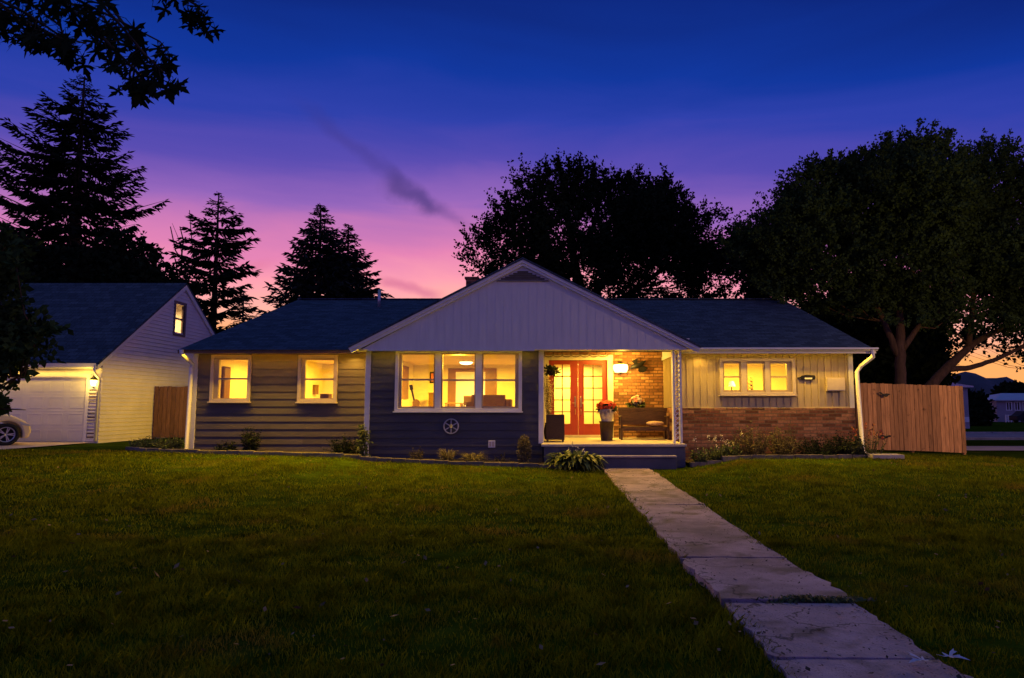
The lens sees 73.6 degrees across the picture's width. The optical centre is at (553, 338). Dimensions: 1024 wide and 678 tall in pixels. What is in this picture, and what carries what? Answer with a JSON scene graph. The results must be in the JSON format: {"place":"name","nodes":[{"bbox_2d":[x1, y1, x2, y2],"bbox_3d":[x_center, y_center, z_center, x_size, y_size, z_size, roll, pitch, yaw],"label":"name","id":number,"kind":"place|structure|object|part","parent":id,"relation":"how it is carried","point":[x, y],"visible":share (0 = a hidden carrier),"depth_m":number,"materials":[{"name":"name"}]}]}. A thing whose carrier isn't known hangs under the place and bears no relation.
{"place":"outdoors","nodes":[
{"label":"outdoors","id":0,"kind":"place"},
{"bbox_2d":[0,442,90,449],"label":"driveway","id":1,"kind":"structure","parent":0,"point":[23,444],"depth_m":20.42,"materials":[{"name":"concrete"}]},
{"bbox_2d":[0,415,30,445],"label":"parked car","id":2,"kind":"object","parent":1,"relation":"on","point":[13,429],"visible":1,"depth_m":19.97,"materials":[{"name":"beige paint"}]},
{"bbox_2d":[170,210,193,279],"bbox_3d":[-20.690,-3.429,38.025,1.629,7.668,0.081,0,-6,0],"label":"bare tree","id":3,"kind":"object","parent":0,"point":[182,244],"visible":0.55,"depth_m":38.21,"materials":[{"name":"plant"}]},
{"bbox_2d":[221,366,230,397],"bbox_3d":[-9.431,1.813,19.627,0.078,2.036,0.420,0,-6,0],"label":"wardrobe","id":4,"kind":"object","parent":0,"point":[225,385],"visible":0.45,"depth_m":19.56,"materials":[{"name":"brown wood"}]},
{"bbox_3d":[-9.401,1.798,19.628,0.019,1.906,0.360,0,-6,0],"label":"door","id":5,"kind":"part","parent":4,"relation":"part of","materials":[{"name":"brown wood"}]},
{"bbox_2d":[320,394,331,397],"bbox_3d":[-6.555,2.205,19.628,0.267,1.256,0.320,0,-6,0],"label":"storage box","id":6,"kind":"object","parent":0,"point":[325,395],"visible":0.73,"depth_m":19.53,"materials":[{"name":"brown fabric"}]},
{"bbox_2d":[0,422,1023,677],"bbox_3d":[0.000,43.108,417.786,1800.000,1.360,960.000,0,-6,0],"label":"lawn","id":7,"kind":"structure","parent":0,"point":[440,648],"depth_m":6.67,"materials":[{"name":"plant"}]},
{"bbox_2d":[0,219,73,393],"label":"young maple","id":8,"kind":"object","parent":7,"relation":"on","point":[22,335],"visible":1,"depth_m":11.50,"materials":[{"name":"green plant"}]},
{"bbox_2d":[0,391,24,416],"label":"branch","id":9,"kind":"object","parent":8,"relation":"attached to","point":[5,407],"visible":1,"depth_m":10.94,"materials":[{"name":"green plant"}]},
{"bbox_2d":[0,74,172,282],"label":"spruce tree","id":10,"kind":"object","parent":7,"relation":"on","point":[81,198],"visible":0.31,"depth_m":40.12,"materials":[{"name":"green plant"}]},
{"bbox_2d":[0,221,205,299],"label":"background tree","id":11,"kind":"object","parent":7,"relation":"on","point":[112,261],"visible":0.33,"depth_m":32.71,"materials":[{"name":"green plant"}]},
{"bbox_2d":[0,283,215,442],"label":"detached garage","id":12,"kind":"structure","parent":7,"relation":"on","point":[125,343],"depth_m":23.68,"materials":[{"name":"plastic"}]},
{"bbox_2d":[0,378,86,441],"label":"garage door","id":13,"kind":"structure","parent":12,"relation":"in","point":[54,408],"depth_m":21.94,"materials":[{"name":"white metal"}]},
{"bbox_2d":[90,375,96,387],"bbox_3d":[-14.699,1.354,21.840,0.250,0.393,0.232,0,-6,0],"label":"garage lamp","id":14,"kind":"object","parent":12,"relation":"attached to","point":[93,380],"visible":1,"depth_m":21.77,"materials":[{"name":"white glass"}]},
{"bbox_2d":[172,301,186,336],"bbox_3d":[-14.555,-0.770,26.534,0.130,1.330,0.840,0,-6,0],"label":"window","id":15,"kind":"structure","parent":12,"relation":"in","point":[183,321],"depth_m":26.76,"materials":[{"name":"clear glass"}]},
{"bbox_2d":[0,0,225,109],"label":"overhanging maple","id":16,"kind":"object","parent":7,"relation":"on","point":[139,87],"visible":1,"depth_m":4.89,"materials":[{"name":"green plant"}]},
{"bbox_2d":[152,386,187,438],"bbox_3d":[-12.106,2.799,24.815,4.839,2.155,0.170,0,-6,0],"label":"board fence","id":17,"kind":"object","parent":7,"relation":"on","point":[169,417],"visible":0.15,"depth_m":24.75,"materials":[{"name":"brown wood"}]},
{"bbox_2d":[167,192,263,333],"bbox_3d":[-19.139,-1.619,38.348,5.252,13.668,4.627,0,-6,0],"label":"pine tree","id":18,"kind":"object","parent":7,"relation":"on","point":[225,247],"visible":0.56,"depth_m":38.15,"materials":[{"name":"green plant"}]},
{"bbox_2d":[225,290,258,328],"bbox_3d":[-17.012,1.200,37.062,2.157,7.747,2.221,-3,-6,26],"label":"young fir","id":19,"kind":"object","parent":7,"relation":"on","point":[242,309],"visible":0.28,"depth_m":37.27,"materials":[{"name":"green plant"}]},
{"bbox_2d":[253,203,364,314],"bbox_3d":[-12.750,-1.166,36.330,6.436,12.289,6.558,0,-6,0],"label":"blue spruce","id":20,"kind":"object","parent":7,"relation":"on","point":[300,279],"visible":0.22,"depth_m":35.86,"materials":[{"name":"green plant"}]},
{"bbox_2d":[125,447,558,467],"bbox_3d":[-5.732,2.984,17.077,11.805,0.437,0.631,-1,-6,10],"label":"bed edging","id":21,"kind":"object","parent":7,"relation":"on","point":[429,461],"visible":0.56,"depth_m":16.78,"materials":[{"name":"stone"}]},
{"bbox_2d":[143,447,550,464],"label":"bed soil","id":22,"kind":"structure","parent":7,"relation":"on","point":[359,453],"depth_m":17.22,"materials":[{"name":"brown soil"}]},
{"bbox_2d":[128,436,166,447],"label":"leafy perennial","id":23,"kind":"object","parent":22,"relation":"on","point":[141,444],"visible":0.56,"depth_m":18.32,"materials":[{"name":"green plant"}]},
{"bbox_2d":[149,433,184,448],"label":"leafy perennial","id":24,"kind":"object","parent":22,"relation":"on","point":[174,443],"visible":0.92,"depth_m":18.01,"materials":[{"name":"green plant"}]},
{"bbox_2d":[214,439,237,449],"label":"dark shrub","id":25,"kind":"object","parent":22,"relation":"on","point":[230,447],"visible":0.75,"depth_m":17.62,"materials":[{"name":"green plant"}]},
{"bbox_2d":[240,426,261,450],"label":"dark shrub","id":26,"kind":"object","parent":22,"relation":"on","point":[249,441],"visible":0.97,"depth_m":17.64,"materials":[{"name":"green plant"}]},
{"bbox_2d":[320,436,362,453],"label":"dark shrub","id":27,"kind":"object","parent":22,"relation":"on","point":[346,447],"visible":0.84,"depth_m":17.38,"materials":[{"name":"green plant"}]},
{"bbox_2d":[355,424,372,455],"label":"climbing vine","id":28,"kind":"object","parent":22,"relation":"on","point":[363,440],"visible":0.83,"depth_m":17.02,"materials":[{"name":"green plant"}]},
{"bbox_2d":[409,447,424,458],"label":"shrub","id":29,"kind":"object","parent":22,"relation":"on","point":[416,456],"visible":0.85,"depth_m":16.80,"materials":[{"name":"green plant"}]},
{"bbox_2d":[436,448,457,459],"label":"ornamental grass","id":30,"kind":"object","parent":22,"relation":"on","point":[448,456],"depth_m":16.68,"materials":[{"name":"plant"}]},
{"bbox_2d":[461,452,487,460],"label":"ornamental grass","id":31,"kind":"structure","parent":22,"relation":"on","point":[472,457],"depth_m":16.62,"materials":[{"name":"plant"}]},
{"bbox_2d":[494,451,510,461],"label":"shrub","id":32,"kind":"object","parent":22,"relation":"on","point":[502,459],"visible":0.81,"depth_m":16.73,"materials":[{"name":"green plant"}]},
{"bbox_2d":[516,434,531,461],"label":"round bush","id":33,"kind":"object","parent":22,"relation":"on","point":[526,443],"visible":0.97,"depth_m":16.69,"materials":[{"name":"green plant"}]},
{"bbox_2d":[311,223,393,297],"bbox_3d":[-11.083,-0.667,37.144,5.835,11.507,5.611,0,-6,0],"label":"blue spruce","id":34,"kind":"object","parent":7,"relation":"on","point":[361,284],"visible":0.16,"depth_m":37.18,"materials":[{"name":"green plant"}]},
{"bbox_2d":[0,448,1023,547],"bbox_3d":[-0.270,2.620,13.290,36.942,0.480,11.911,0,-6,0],"label":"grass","id":35,"kind":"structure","parent":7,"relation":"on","point":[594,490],"depth_m":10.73,"materials":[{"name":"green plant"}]},
{"bbox_2d":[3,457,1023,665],"bbox_3d":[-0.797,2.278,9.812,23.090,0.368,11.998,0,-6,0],"label":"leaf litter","id":36,"kind":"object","parent":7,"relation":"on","point":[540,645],"visible":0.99,"depth_m":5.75,"materials":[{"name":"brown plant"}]},
{"bbox_2d":[178,257,878,468],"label":"ranch house","id":37,"kind":"structure","parent":7,"relation":"on","point":[506,329],"depth_m":18.22,"materials":[{"name":"grey wood"}]},
{"bbox_2d":[207,355,251,402],"bbox_3d":[-8.667,1.071,18.349,1.140,1.291,0.150,0,-6,0],"label":"window","id":38,"kind":"structure","parent":37,"relation":"in","point":[215,378],"depth_m":18.34,"materials":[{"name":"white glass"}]},
{"bbox_2d":[313,385,318,393],"bbox_3d":[-7.389,1.571,21.228,0.089,0.295,0.300,0,-6,0],"label":"picture frame","id":39,"kind":"object","parent":37,"relation":"attached to","point":[315,389],"depth_m":21.13,"materials":[{"name":"brown wood"}]},
{"bbox_2d":[295,355,337,402],"bbox_3d":[-6.334,1.077,18.348,1.117,1.302,0.150,0,-6,0],"label":"window","id":40,"kind":"structure","parent":37,"relation":"in","point":[302,359],"depth_m":18.34,"materials":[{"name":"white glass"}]},
{"bbox_2d":[402,365,408,398],"bbox_3d":[-4.572,1.320,20.871,0.048,1.003,1.200,0,-6,0],"label":"curtain","id":41,"kind":"object","parent":37,"relation":"attached to","point":[405,385],"depth_m":21.00,"materials":[{"name":"brown fabric"}]},
{"bbox_2d":[409,385,419,405],"bbox_3d":[-4.260,1.820,20.968,0.344,0.850,0.090,0,-6,0],"label":"guitar","id":42,"kind":"object","parent":37,"relation":"in","point":[415,402],"visible":0.67,"depth_m":20.93,"materials":[{"name":"brown wood"}]},
{"bbox_2d":[428,393,433,405],"bbox_3d":[-3.857,2.364,21.622,0.204,1.330,0.340,0,-6,0],"label":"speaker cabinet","id":43,"kind":"object","parent":37,"relation":"on","point":[430,401],"visible":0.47,"depth_m":21.52,"materials":[{"name":"brown wood"}]},
{"bbox_2d":[430,372,433,382],"bbox_3d":[-3.965,1.260,22.360,0.169,0.368,0.038,0,-6,0],"label":"picture frame","id":44,"kind":"object","parent":37,"relation":"attached to","point":[431,375],"visible":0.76,"depth_m":22.34,"materials":[{"name":"black metal"}]},
{"bbox_2d":[443,419,458,433],"bbox_3d":[-2.595,2.212,17.301,0.394,0.394,0.050,0,-6,0],"label":"wheel ornament","id":45,"kind":"object","parent":37,"relation":"attached to","point":[450,426],"visible":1,"depth_m":17.29,"materials":[{"name":"grey metal"}]},
{"bbox_2d":[444,403,462,405],"bbox_3d":[-3.104,2.493,21.308,0.535,1.013,0.500,0,-6,0],"label":"table","id":46,"kind":"object","parent":37,"relation":"on","point":[447,404],"visible":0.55,"depth_m":21.11,"materials":[{"name":"brown wood"}]},
{"bbox_2d":[393,351,522,412],"bbox_3d":[-2.424,1.076,17.449,3.296,1.598,0.160,0,-6,0],"label":"picture window","id":47,"kind":"structure","parent":37,"relation":"in","point":[437,407],"depth_m":17.42,"materials":[{"name":"white paint"}]},
{"bbox_2d":[459,361,472,364],"bbox_3d":[-2.639,0.723,20.629,0.430,0.098,0.430,0,-6,0],"label":"ceiling light","id":48,"kind":"object","parent":37,"relation":"attached to","point":[466,362],"visible":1,"depth_m":20.48,"materials":[{"name":"white glass"}]},
{"bbox_2d":[463,396,470,405],"bbox_3d":[-2.486,2.294,20.298,0.331,1.210,0.450,0,-6,0],"label":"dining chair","id":49,"kind":"object","parent":37,"relation":"on","point":[467,398],"visible":0.18,"depth_m":20.12,"materials":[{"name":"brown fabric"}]},
{"bbox_2d":[466,395,512,405],"bbox_3d":[-1.839,2.195,19.604,1.270,1.171,0.850,0,-6,0],"label":"sofa","id":50,"kind":"object","parent":37,"relation":"on","point":[495,400],"visible":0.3,"depth_m":19.23,"materials":[{"name":"brown fabric"}]},
{"bbox_2d":[488,440,494,447],"bbox_3d":[-1.559,2.652,17.252,0.170,0.180,0.070,0,-6,0],"label":"outlet box","id":51,"kind":"object","parent":37,"relation":"attached to","point":[491,443],"visible":1,"depth_m":17.22,"materials":[{"name":"white paint"}]},
{"bbox_2d":[544,365,556,438],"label":"dried branches","id":52,"kind":"object","parent":37,"relation":"on","point":[548,401],"visible":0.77,"depth_m":19.39,"materials":[{"name":"plant"}]},
{"bbox_2d":[544,364,560,376],"bbox_3d":[-0.047,0.724,18.591,0.493,0.624,0.505,-4,-7,38],"label":"hanging basket","id":53,"kind":"object","parent":37,"relation":"hanging from","point":[551,370],"visible":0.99,"depth_m":18.54,"materials":[{"name":"green plant"}]},
{"bbox_2d":[546,414,564,441],"bbox_3d":[0.046,2.345,18.067,0.482,0.709,0.699,0,-6,0],"label":"planter","id":54,"kind":"object","parent":37,"relation":"on","point":[555,426],"visible":1,"depth_m":17.74,"materials":[{"name":"brown wicker"}]},
{"bbox_2d":[549,360,577,434],"bbox_3d":[0.297,1.741,20.341,0.868,2.214,0.132,0,-6,0],"label":"front door","id":55,"kind":"structure","parent":37,"relation":"in","point":[572,428],"depth_m":20.37,"materials":[{"name":"red paint"}]},
{"bbox_2d":[544,354,607,356],"bbox_3d":[0.664,0.492,20.270,1.924,0.110,0.039,0,-6,0],"label":"string light","id":56,"kind":"object","parent":37,"relation":"hanging from","point":[579,355],"visible":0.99,"depth_m":20.26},
{"bbox_2d":[578,360,606,434],"bbox_3d":[1.171,1.741,20.341,0.868,2.214,0.132,0,-6,0],"label":"front door","id":57,"kind":"structure","parent":37,"relation":"in","point":[583,429],"depth_m":20.37,"materials":[{"name":"red paint"}]},
{"bbox_2d":[595,400,617,440],"bbox_3d":[1.422,2.192,18.435,0.628,1.087,0.627,0,-6,0],"label":"flower planter","id":58,"kind":"object","parent":37,"relation":"on","point":[606,409],"visible":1,"depth_m":18.27,"materials":[{"name":"wicker"}]},
{"bbox_2d":[613,362,627,373],"bbox_3d":[1.989,0.859,20.274,0.440,0.377,0.440,0,-6,0],"label":"wall lamp","id":59,"kind":"object","parent":37,"relation":"attached to","point":[620,367],"visible":1,"depth_m":20.11,"materials":[{"name":"white glass"}]},
{"bbox_2d":[625,395,645,407],"bbox_3d":[2.424,1.957,19.824,0.597,0.679,0.801,-3,-7,30],"label":"wall planter","id":60,"kind":"object","parent":37,"relation":"attached to","point":[636,400],"visible":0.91,"depth_m":19.65,"materials":[{"name":"plant"}]},
{"bbox_2d":[630,359,647,372],"bbox_3d":[2.538,0.796,20.324,0.534,0.418,0.196,0,-6,0],"label":"wall ornament","id":61,"kind":"object","parent":37,"relation":"attached to","point":[640,366],"depth_m":20.28,"materials":[{"name":"green metal"}]},
{"bbox_2d":[618,408,669,439],"bbox_3d":[2.520,2.358,19.053,1.397,0.877,0.565,0,-6,0],"label":"porch bench","id":62,"kind":"object","parent":37,"relation":"on","point":[635,416],"visible":0.98,"depth_m":19.31,"materials":[{"name":"brown wood"}]},
{"bbox_2d":[646,421,663,425],"bbox_3d":[2.832,2.357,19.041,0.490,0.150,0.490,0,-6,0],"label":"cushion","id":63,"kind":"object","parent":62,"relation":"on","point":[654,423],"visible":1,"depth_m":18.86,"materials":[{"name":"fabric"}]},
{"bbox_2d":[728,381,735,389],"bbox_3d":[5.335,2.084,20.394,0.240,1.646,0.240,0,-6,0],"label":"table lamp","id":64,"kind":"object","parent":37,"relation":"on","point":[731,384],"visible":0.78,"depth_m":20.39,"materials":[{"name":"white fabric"}]},
{"bbox_2d":[748,377,753,389],"bbox_3d":[6.020,2.065,20.923,0.172,1.788,0.250,0,-6,0],"label":"kitchen rack","id":65,"kind":"object","parent":37,"relation":"on","point":[750,383],"visible":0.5,"depth_m":20.87,"materials":[{"name":"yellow wood"}]},
{"bbox_2d":[719,358,797,395],"bbox_3d":[5.445,1.020,18.258,2.081,1.007,0.160,0,-6,0],"label":"triple window","id":66,"kind":"structure","parent":37,"relation":"in","point":[790,376],"depth_m":18.24,"materials":[{"name":"white wood"}]},
{"bbox_2d":[798,375,814,379],"bbox_3d":[6.752,1.026,18.248,0.487,0.144,0.030,0,-6,0],"label":"wall plaque","id":67,"kind":"object","parent":37,"relation":"attached to","point":[807,377],"depth_m":18.24,"materials":[{"name":"black metal"}]},
{"bbox_2d":[825,378,844,390],"bbox_3d":[7.506,1.209,18.194,0.485,0.350,0.103,0,-6,0],"label":"meter box","id":68,"kind":"object","parent":37,"relation":"attached to","point":[835,384],"visible":1,"depth_m":18.14,"materials":[{"name":"beige metal"}]},
{"bbox_2d":[544,441,605,471],"bbox_3d":[0.503,2.782,16.085,1.575,0.761,1.468,0,-6,0],"label":"hosta plant","id":69,"kind":"object","parent":7,"relation":"on","point":[568,459],"visible":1,"depth_m":15.80,"materials":[{"name":"green plant"}]},
{"bbox_2d":[451,147,743,297],"bbox_3d":[2.483,-2.525,36.234,15.830,16.022,8.682,0,-6,0],"label":"maple tree","id":70,"kind":"object","parent":7,"relation":"on","point":[646,228],"visible":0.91,"depth_m":35.56,"materials":[{"name":"green plant"}]},
{"bbox_2d":[701,213,805,301],"bbox_3d":[10.556,-0.659,34.160,5.518,11.804,4.294,3,-7,-30],"label":"tree","id":71,"kind":"object","parent":7,"relation":"on","point":[746,290],"visible":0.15,"depth_m":34.15,"materials":[{"name":"green plant"}]},
{"bbox_2d":[685,453,860,463],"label":"bed soil","id":72,"kind":"structure","parent":7,"relation":"on","point":[688,461],"depth_m":17.25,"materials":[{"name":"brown soil"}]},
{"bbox_2d":[687,436,718,461],"bbox_3d":[3.631,2.730,16.790,0.698,0.714,0.729,-3,-7,31],"label":"flowering perennial","id":73,"kind":"object","parent":72,"relation":"on","point":[701,455],"visible":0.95,"depth_m":16.71,"materials":[{"name":"green plant"}]},
{"bbox_2d":[706,435,731,459],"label":"flowering perennial","id":74,"kind":"object","parent":72,"relation":"on","point":[718,455],"visible":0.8,"depth_m":16.87,"materials":[{"name":"green plant"}]},
{"bbox_2d":[722,431,741,455],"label":"flowering perennial","id":75,"kind":"object","parent":72,"relation":"on","point":[735,452],"visible":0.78,"depth_m":17.09,"materials":[{"name":"green plant"}]},
{"bbox_2d":[731,421,771,454],"bbox_3d":[5.036,2.528,17.308,1.045,0.930,0.948,5,-7,-40],"label":"tall perennial","id":76,"kind":"object","parent":72,"relation":"on","point":[748,450],"visible":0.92,"depth_m":17.22,"materials":[{"name":"green plant"}]},
{"bbox_2d":[764,424,803,454],"bbox_3d":[5.822,2.576,17.448,0.966,0.849,1.017,0,-6,0],"label":"tall perennial","id":77,"kind":"object","parent":72,"relation":"on","point":[790,449],"visible":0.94,"depth_m":17.30,"materials":[{"name":"green plant"}]},
{"bbox_2d":[794,434,841,454],"bbox_3d":[6.667,2.686,17.332,1.258,0.633,1.240,-2,-6,19],"label":"dark shrub","id":78,"kind":"object","parent":72,"relation":"on","point":[818,449],"visible":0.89,"depth_m":17.20,"materials":[{"name":"green plant"}]},
{"bbox_2d":[822,430,861,453],"bbox_3d":[7.348,2.653,17.286,0.946,0.709,0.863,0,-6,0],"label":"dark shrub","id":79,"kind":"object","parent":72,"relation":"on","point":[839,440],"visible":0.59,"depth_m":17.18,"materials":[{"name":"green plant"}]},
{"bbox_2d":[841,435,868,454],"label":"dark shrub","id":80,"kind":"object","parent":72,"relation":"on","point":[856,449],"visible":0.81,"depth_m":16.99,"materials":[{"name":"green plant"}]},
{"bbox_2d":[851,422,888,454],"bbox_3d":[7.922,2.520,17.075,0.838,0.856,1.023,-3,-6,28],"label":"rose bush","id":81,"kind":"object","parent":72,"relation":"on","point":[870,440],"visible":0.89,"depth_m":16.95,"materials":[{"name":"green plant"}]},
{"bbox_2d":[690,454,868,466],"bbox_3d":[5.784,2.999,16.844,4.983,0.303,0.370,0,-6,-4],"label":"bed edging","id":82,"kind":"object","parent":7,"relation":"on","point":[795,456],"visible":0.52,"depth_m":16.86,"materials":[{"name":"stone"}]},
{"bbox_2d":[714,117,999,383],"bbox_3d":[11.557,-2.276,25.645,10.922,12.944,7.200,0,-6,0],"label":"maple tree","id":83,"kind":"object","parent":7,"relation":"on","point":[865,216],"visible":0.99,"depth_m":24.89,"materials":[{"name":"green plant"}]},
{"bbox_2d":[799,292,960,401],"bbox_3d":[15.568,1.128,32.953,8.175,7.972,6.069,0,-6,0],"label":"background tree","id":84,"kind":"object","parent":7,"relation":"on","point":[926,360],"visible":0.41,"depth_m":31.39,"materials":[{"name":"green plant"}]},
{"bbox_2d":[867,453,903,458],"bbox_3d":[8.105,2.864,16.699,0.720,0.100,0.520,-1,-6,8],"label":"stepping stone","id":85,"kind":"object","parent":7,"relation":"on","point":[884,455],"visible":0.94,"depth_m":16.47,"materials":[{"name":"concrete"}]},
{"bbox_2d":[854,383,966,454],"bbox_3d":[10.608,2.457,20.164,3.560,2.298,0.309,1,-6,-10],"label":"board fence","id":86,"kind":"object","parent":7,"relation":"on","point":[909,417],"visible":0.88,"depth_m":20.17,"materials":[{"name":"brown wood"}]},
{"bbox_2d":[936,648,968,659],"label":"fallen leaf","id":87,"kind":"object","parent":7,"relation":"on","point":[951,653],"visible":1,"depth_m":3.90,"materials":[{"name":"grey plant"}]},
{"bbox_2d":[906,128,1023,396],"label":"maple tree","id":88,"kind":"object","parent":7,"relation":"on","point":[1000,278],"visible":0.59,"depth_m":26.39,"materials":[{"name":"green plant"}]},
{"bbox_2d":[932,322,1023,372],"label":"understory tree","id":89,"kind":"object","parent":7,"relation":"on","point":[984,344],"visible":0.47,"depth_m":30.93,"materials":[{"name":"green plant"}]},
{"bbox_2d":[968,388,999,425],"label":"distant tree","id":90,"kind":"object","parent":7,"relation":"on","point":[981,411],"visible":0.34,"depth_m":70.40,"materials":[{"name":"green plant"}]},
{"bbox_2d":[966,432,1023,439],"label":"kerb","id":91,"kind":"structure","parent":7,"relation":"on","point":[994,438],"depth_m":35.86,"materials":[{"name":"concrete"}]},
{"bbox_2d":[989,379,1023,394],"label":"distant tree","id":92,"kind":"object","parent":7,"relation":"on","point":[1014,386],"visible":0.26,"depth_m":118.96,"materials":[{"name":"green plant"}]},
{"bbox_2d":[1009,411,1023,422],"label":"parked car","id":93,"kind":"object","parent":7,"relation":"on","point":[1016,416],"visible":1,"depth_m":86.97,"materials":[{"name":"paint"}]},
{"bbox_2d":[0,0,1023,382],"label":"sky","id":94,"kind":"structure","parent":0,"point":[396,118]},
{"bbox_2d":[601,468,973,677],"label":"path","id":95,"kind":"structure","parent":0,"point":[746,590],"depth_m":5.19,"materials":[{"name":"concrete"}]},
{"bbox_2d":[607,467,965,677],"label":"debris","id":96,"kind":"object","parent":95,"relation":"on","point":[808,669],"visible":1,"depth_m":4.79,"materials":[{"name":"brown plant"}]},
{"bbox_2d":[756,593,886,603],"bbox_3d":[1.995,1.971,5.203,1.040,0.053,0.220,0,-6,0],"label":"weed clump","id":97,"kind":"object","parent":95,"relation":"on","point":[809,598],"visible":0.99,"depth_m":5.18,"materials":[{"name":"green plant"}]},
{"bbox_2d":[909,652,931,662],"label":"fallen leaf","id":98,"kind":"object","parent":95,"relation":"on","point":[915,659],"visible":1,"depth_m":3.90,"materials":[{"name":"grey plant"}]},
{"bbox_2d":[880,372,1013,402],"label":"hills","id":99,"kind":"structure","parent":0,"point":[977,381],"depth_m":407.90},
{"bbox_2d":[951,383,973,428],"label":"distant shed","id":100,"kind":"structure","parent":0,"point":[966,406],"depth_m":59.66,"materials":[{"name":"grey metal"}]},
{"bbox_2d":[966,433,1023,436],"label":"road","id":101,"kind":"structure","parent":0,"point":[994,434],"depth_m":43.61,"materials":[{"name":"grey asphalt"}]},
{"bbox_2d":[966,446,1023,449],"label":"side driveway","id":102,"kind":"structure","parent":0,"point":[995,447],"depth_m":24.67,"materials":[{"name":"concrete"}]},
{"bbox_2d":[987,393,1023,421],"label":"distant house","id":103,"kind":"structure","parent":0,"point":[1006,405],"depth_m":94.56,"materials":[{"name":"paint"}]},
{"bbox_2d":[1006,402,1011,410],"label":"window","id":104,"kind":"structure","parent":103,"relation":"in","point":[1008,404],"depth_m":94.56,"materials":[{"name":"white paint"}]},
{"bbox_2d":[1014,402,1020,410],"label":"window","id":105,"kind":"structure","parent":103,"relation":"in","point":[1016,404],"depth_m":94.54,"materials":[{"name":"white paint"}]}
]}

